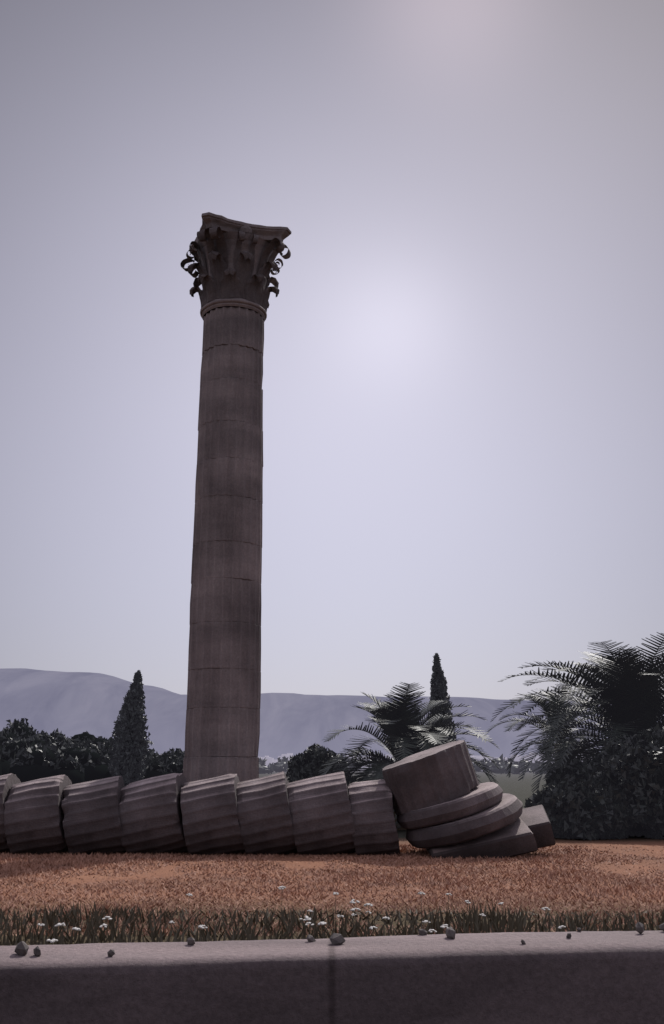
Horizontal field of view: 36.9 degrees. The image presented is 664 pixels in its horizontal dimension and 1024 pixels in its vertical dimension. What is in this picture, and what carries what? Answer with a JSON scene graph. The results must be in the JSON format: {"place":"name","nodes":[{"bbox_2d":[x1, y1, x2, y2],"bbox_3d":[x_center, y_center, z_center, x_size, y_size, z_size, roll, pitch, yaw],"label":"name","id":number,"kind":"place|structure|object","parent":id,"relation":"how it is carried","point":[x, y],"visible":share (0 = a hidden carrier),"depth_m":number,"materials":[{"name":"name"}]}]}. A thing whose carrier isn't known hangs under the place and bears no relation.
{"place":"outdoors","nodes":[
{"label":"outdoors","id":0,"kind":"place"},
{"bbox_2d":[0,668,663,762],"bbox_3d":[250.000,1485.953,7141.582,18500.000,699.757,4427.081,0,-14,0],"label":"mountain ridge","id":1,"kind":"structure","parent":0,"point":[70,704],"depth_m":5744.88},
{"bbox_2d":[0,771,663,945],"bbox_3d":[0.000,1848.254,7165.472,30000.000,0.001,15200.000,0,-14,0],"label":"ground","id":2,"kind":"structure","parent":0,"point":[521,789],"depth_m":15.79,"materials":[{"name":"brown plant"}]},
{"bbox_2d":[0,773,20,853],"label":"fallen drum","id":3,"kind":"object","parent":2,"relation":"on","point":[7,781],"visible":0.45,"depth_m":21.03,"materials":[{"name":"stone"}]},
{"bbox_2d":[3,776,72,854],"bbox_3d":[-6.226,6.622,21.477,1.174,1.672,1.662,-10,-15,-1],"label":"fallen drum","id":4,"kind":"object","parent":2,"relation":"on","point":[33,816],"visible":0.72,"depth_m":20.77,"materials":[{"name":"stone"}]},
{"bbox_2d":[0,718,184,783],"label":"bushes","id":5,"kind":"object","parent":2,"relation":"on","point":[27,753],"visible":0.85,"depth_m":127.92,"materials":[{"name":"green plant"}]},
{"bbox_2d":[62,776,125,854],"bbox_3d":[-5.025,6.626,21.441,1.204,1.669,1.658,-10,-14,-5],"label":"fallen drum","id":6,"kind":"object","parent":2,"relation":"on","point":[91,818],"visible":0.77,"depth_m":20.74,"materials":[{"name":"stone"}]},
{"bbox_2d":[107,670,152,786],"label":"cypress","id":7,"kind":"object","parent":2,"relation":"on","point":[128,761],"visible":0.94,"depth_m":60.89,"materials":[{"name":"green plant"}]},
{"bbox_2d":[120,773,187,854],"bbox_3d":[-3.762,6.594,21.515,1.287,1.676,1.678,-13,-15,2],"label":"fallen drum","id":8,"kind":"object","parent":2,"relation":"on","point":[151,814],"visible":0.81,"depth_m":20.80,"materials":[{"name":"stone"}]},
{"bbox_2d":[180,774,245,854],"bbox_3d":[-2.504,6.560,21.369,1.196,1.698,1.722,-11,-14,-1],"label":"fallen drum","id":9,"kind":"object","parent":2,"relation":"on","point":[210,821],"visible":0.82,"depth_m":20.62,"materials":[{"name":"stone"}]},
{"bbox_2d":[181,212,291,782],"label":"standing column","id":10,"kind":"structure","parent":2,"relation":"on","point":[234,265],"depth_m":25.51,"materials":[{"name":"stone"}]},
{"bbox_2d":[236,773,296,854],"bbox_3d":[-1.373,6.560,21.371,1.113,1.689,1.711,-12,-14,-2],"label":"fallen drum","id":11,"kind":"object","parent":2,"relation":"on","point":[266,826],"visible":0.73,"depth_m":20.64,"materials":[{"name":"stone"}]},
{"bbox_2d":[285,743,352,785],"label":"bush","id":12,"kind":"object","parent":2,"relation":"on","point":[304,766],"visible":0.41,"depth_m":53.52,"materials":[{"name":"green plant"}]},
{"bbox_2d":[286,772,354,854],"bbox_3d":[-0.193,6.545,21.387,1.299,1.680,1.697,-12,-14,-1],"label":"fallen drum","id":13,"kind":"object","parent":2,"relation":"on","point":[320,813],"visible":0.85,"depth_m":20.66,"materials":[{"name":"stone"}]},
{"bbox_2d":[0,931,663,1023],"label":"stone ledge","id":14,"kind":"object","parent":2,"relation":"on","point":[598,977],"depth_m":2.49,"materials":[{"name":"stone"}]},
{"bbox_2d":[0,895,663,945],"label":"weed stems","id":15,"kind":"object","parent":2,"relation":"on","point":[475,920],"visible":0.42,"depth_m":10.88,"materials":[{"name":"green plant"}]},
{"bbox_2d":[38,886,565,942],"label":"umbel flowers","id":16,"kind":"object","parent":15,"relation":"on","point":[305,919],"visible":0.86,"depth_m":9.25,"materials":[{"name":"grey plant"}]},
{"bbox_2d":[348,778,399,854],"bbox_3d":[0.896,6.637,21.387,0.946,1.695,1.684,-8,-15,0],"label":"fallen drum","id":17,"kind":"object","parent":2,"relation":"on","point":[374,819],"visible":0.76,"depth_m":20.66,"materials":[{"name":"stone"}]},
{"bbox_2d":[259,754,546,773],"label":"tree line","id":18,"kind":"object","parent":2,"relation":"on","point":[280,765],"visible":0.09,"depth_m":358.44,"materials":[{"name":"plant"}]},
{"bbox_2d":[315,682,499,829],"bbox_3d":[2.265,7.464,30.076,5.596,4.338,5.885,0,-14,0],"label":"palm","id":19,"kind":"object","parent":2,"relation":"on","point":[405,731],"depth_m":29.52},
{"bbox_2d":[427,653,456,747],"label":"cypress","id":20,"kind":"object","parent":2,"relation":"on","point":[438,688],"visible":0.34,"depth_m":68.70,"materials":[{"name":"green plant"}]},
{"bbox_2d":[406,793,522,848],"bbox_3d":[2.819,6.554,21.165,2.630,0.417,2.627,-13,-10,-19],"label":"column base molding","id":21,"kind":"object","parent":2,"relation":"on","point":[505,811],"visible":0.72,"depth_m":20.12,"materials":[{"name":"grey stone"}]},
{"bbox_2d":[396,782,502,828],"bbox_3d":[2.504,6.254,21.236,2.332,0.373,2.324,-13,-11,-15],"label":"column base molding","id":22,"kind":"object","parent":21,"relation":"on","point":[480,797],"visible":0.76,"depth_m":20.31,"materials":[{"name":"grey stone"}]},
{"bbox_2d":[381,740,478,814],"bbox_3d":[2.097,5.696,21.402,1.959,1.003,1.928,-17,-11,-14],"label":"fallen drum on base","id":23,"kind":"object","parent":22,"relation":"on","point":[436,775],"visible":0.98,"depth_m":20.63,"materials":[{"name":"grey stone"}]},
{"bbox_2d":[427,817,537,858],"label":"column base plinth","id":24,"kind":"structure","parent":2,"relation":"on","point":[516,837],"depth_m":20.03,"materials":[{"name":"grey stone"}]},
{"bbox_2d":[520,805,554,847],"bbox_3d":[4.062,6.750,21.166,1.606,0.514,1.599,-14,1,-40],"label":"stone block","id":25,"kind":"object","parent":2,"relation":"on","point":[535,819],"depth_m":20.60,"materials":[{"name":"grey stone"}]},
{"bbox_2d":[482,683,603,776],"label":"slender palm","id":26,"kind":"object","parent":2,"relation":"on","point":[553,702],"depth_m":43.87,"materials":[{"name":"plant"}]},
{"bbox_2d":[545,753,606,785],"bbox_3d":[7.983,8.334,28.829,3.436,2.764,3.545,4,-15,-16],"label":"shrub","id":27,"kind":"object","parent":2,"relation":"on","point":[577,768],"visible":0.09,"depth_m":28.89,"materials":[{"name":"green plant"}]},
{"bbox_2d":[490,632,663,791],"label":"palm","id":28,"kind":"object","parent":2,"relation":"on","point":[627,698],"visible":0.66,"depth_m":31.25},
{"bbox_2d":[524,775,636,840],"bbox_3d":[6.564,7.903,26.313,3.060,1.885,2.899,0,-14,0],"label":"shrub","id":29,"kind":"object","parent":2,"relation":"on","point":[577,808],"visible":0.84,"depth_m":25.45,"materials":[{"name":"green plant"}]},
{"bbox_2d":[585,723,663,838],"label":"shrub","id":30,"kind":"object","parent":2,"relation":"on","point":[634,773],"visible":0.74,"depth_m":25.90,"materials":[{"name":"green plant"}]},
{"bbox_2d":[0,0,663,700],"label":"sky","id":31,"kind":"structure","parent":0,"point":[463,380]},
{"bbox_2d":[15,922,663,956],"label":"pebbles","id":32,"kind":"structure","parent":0,"point":[22,948],"depth_m":2.63,"materials":[{"name":"stone"}]},
{"bbox_2d":[259,752,582,770],"bbox_3d":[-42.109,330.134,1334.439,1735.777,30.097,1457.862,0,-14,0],"label":"city blocks","id":33,"kind":"structure","parent":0,"point":[288,755],"depth_m":776.34,"materials":[{"name":"paint"}]}
]}

